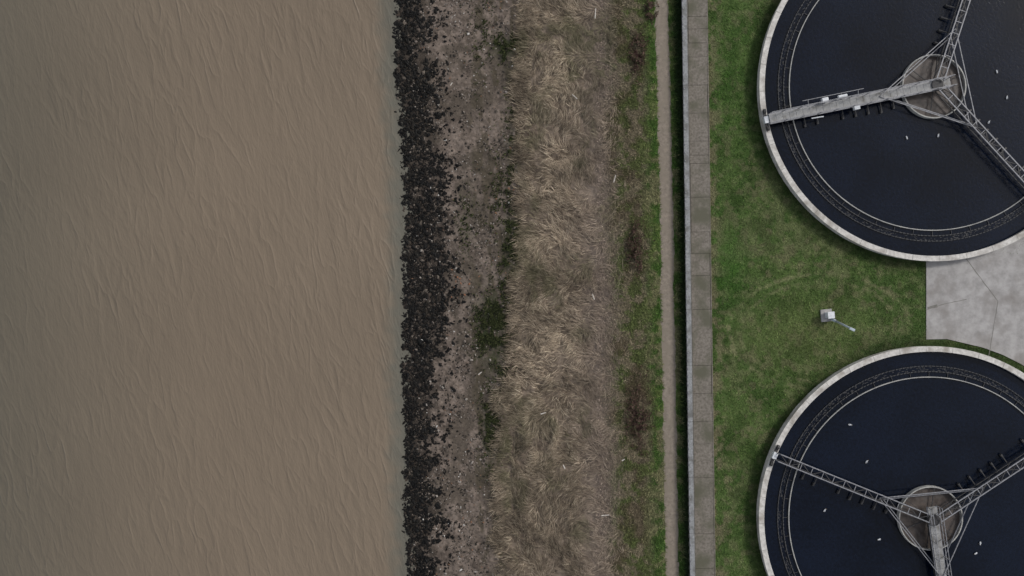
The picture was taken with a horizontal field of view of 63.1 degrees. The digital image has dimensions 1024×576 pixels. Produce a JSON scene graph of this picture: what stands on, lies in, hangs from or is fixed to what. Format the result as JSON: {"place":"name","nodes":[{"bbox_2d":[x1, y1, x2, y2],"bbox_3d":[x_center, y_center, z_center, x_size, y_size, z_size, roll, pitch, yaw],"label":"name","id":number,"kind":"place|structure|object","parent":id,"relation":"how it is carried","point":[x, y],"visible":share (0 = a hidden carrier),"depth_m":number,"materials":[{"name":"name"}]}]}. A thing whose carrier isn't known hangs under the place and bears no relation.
{"place":"outdoors","nodes":[
{"label":"outdoors","id":0,"kind":"place"},
{"bbox_2d":[0,0,415,575],"bbox_3d":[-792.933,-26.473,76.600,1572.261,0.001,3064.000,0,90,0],"label":"river","id":1,"kind":"structure","parent":0,"point":[202,234],"depth_m":76.60,"materials":[{"name":"brown liquid"}]},
{"bbox_2d":[395,0,1023,575],"bbox_3d":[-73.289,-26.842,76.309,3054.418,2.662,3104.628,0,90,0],"label":"ground","id":2,"kind":"structure","parent":0,"point":[471,424],"depth_m":75.34,"materials":[{"name":"green plant"}]},
{"bbox_2d":[392,0,477,575],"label":"seaweed covered rocks","id":3,"kind":"object","parent":2,"relation":"on","point":[408,405],"visible":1,"depth_m":76.42,"materials":[{"name":"black stone"}]},
{"bbox_2d":[409,0,519,575],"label":"shingle stones","id":4,"kind":"object","parent":2,"relation":"on","point":[452,309],"visible":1,"depth_m":76.17,"materials":[{"name":"grey stone"}]},
{"bbox_2d":[452,0,522,488],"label":"saltmarsh plants","id":5,"kind":"object","parent":2,"relation":"on","point":[494,324],"visible":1,"depth_m":75.82,"materials":[{"name":"plant"}]},
{"bbox_2d":[450,8,624,515],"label":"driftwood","id":6,"kind":"object","parent":2,"relation":"on","point":[592,294],"visible":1,"depth_m":74.85,"materials":[{"name":"wood"}]},
{"bbox_2d":[483,0,633,575],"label":"dry reed bed","id":7,"kind":"object","parent":2,"relation":"on","point":[541,102],"visible":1,"depth_m":75.33,"materials":[{"name":"brown plant"}]},
{"bbox_2d":[617,363,657,474],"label":"bramble bush","id":8,"kind":"object","parent":2,"relation":"on","point":[639,411],"visible":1,"depth_m":74.82,"materials":[{"name":"plant"}]},
{"bbox_2d":[620,204,654,293],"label":"bramble bush","id":9,"kind":"object","parent":2,"relation":"on","point":[636,236],"visible":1,"depth_m":74.79,"materials":[{"name":"plant"}]},
{"bbox_2d":[624,21,650,90],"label":"bramble bush","id":10,"kind":"object","parent":2,"relation":"on","point":[640,41],"visible":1,"depth_m":74.84,"materials":[{"name":"green plant"}]},
{"bbox_2d":[594,0,687,575],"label":"scrub grass","id":11,"kind":"structure","parent":2,"relation":"on","point":[678,288],"depth_m":74.97,"materials":[{"name":"green plant"}]},
{"bbox_2d":[642,0,659,25],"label":"bramble bush","id":12,"kind":"object","parent":2,"relation":"on","point":[650,5],"visible":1,"depth_m":74.76,"materials":[{"name":"green plant"}]},
{"bbox_2d":[654,0,678,575],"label":"footpath","id":13,"kind":"structure","parent":2,"relation":"on","point":[664,134],"depth_m":74.98,"materials":[{"name":"brown soil"}]},
{"bbox_2d":[681,0,695,575],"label":"sheet piling","id":14,"kind":"object","parent":2,"relation":"on","point":[691,287],"visible":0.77,"depth_m":74.20,"materials":[{"name":"black metal"}]},
{"bbox_2d":[681,0,694,575],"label":"coping","id":15,"kind":"object","parent":14,"relation":"on","point":[688,283],"visible":1,"depth_m":74.00,"materials":[{"name":"grey concrete"}]},
{"bbox_2d":[682,0,691,569],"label":"bolts","id":16,"kind":"object","parent":15,"relation":"on","point":[687,312],"visible":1,"depth_m":73.94,"materials":[{"name":"metal"}]},
{"bbox_2d":[688,0,713,575],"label":"concrete walkway","id":17,"kind":"structure","parent":2,"relation":"on","point":[700,272],"depth_m":74.74,"materials":[{"name":"grey concrete"}]},
{"bbox_2d":[707,0,715,575],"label":"kerb","id":18,"kind":"structure","parent":2,"relation":"on","point":[711,294],"depth_m":74.72,"materials":[{"name":"grey concrete"}]},
{"bbox_2d":[820,309,854,330],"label":"lamp post","id":19,"kind":"object","parent":2,"relation":"on","point":[826,315],"visible":1,"depth_m":74.31,"materials":[{"name":"metal"}]},
{"bbox_2d":[756,346,1023,575],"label":"clarifier tank","id":20,"kind":"object","parent":2,"relation":"on","point":[934,437],"visible":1,"depth_m":74.50,"materials":[{"name":"liquid"}]},
{"bbox_2d":[757,0,1023,260],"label":"clarifier tank","id":21,"kind":"object","parent":2,"relation":"on","point":[852,95],"visible":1,"depth_m":74.50,"materials":[{"name":"liquid"}]},
{"bbox_2d":[707,0,1023,575],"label":"grass","id":22,"kind":"structure","parent":0,"point":[721,151],"depth_m":74.97,"materials":[{"name":"green plant"}]},
{"bbox_2d":[926,237,1023,365],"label":"concrete pavement","id":23,"kind":"structure","parent":0,"point":[970,319],"depth_m":74.93,"materials":[{"name":"grey concrete"}]},
{"bbox_2d":[928,259,997,353],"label":"pavement joints","id":24,"kind":"object","parent":23,"relation":"on","point":[933,306],"visible":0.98,"depth_m":74.93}
]}

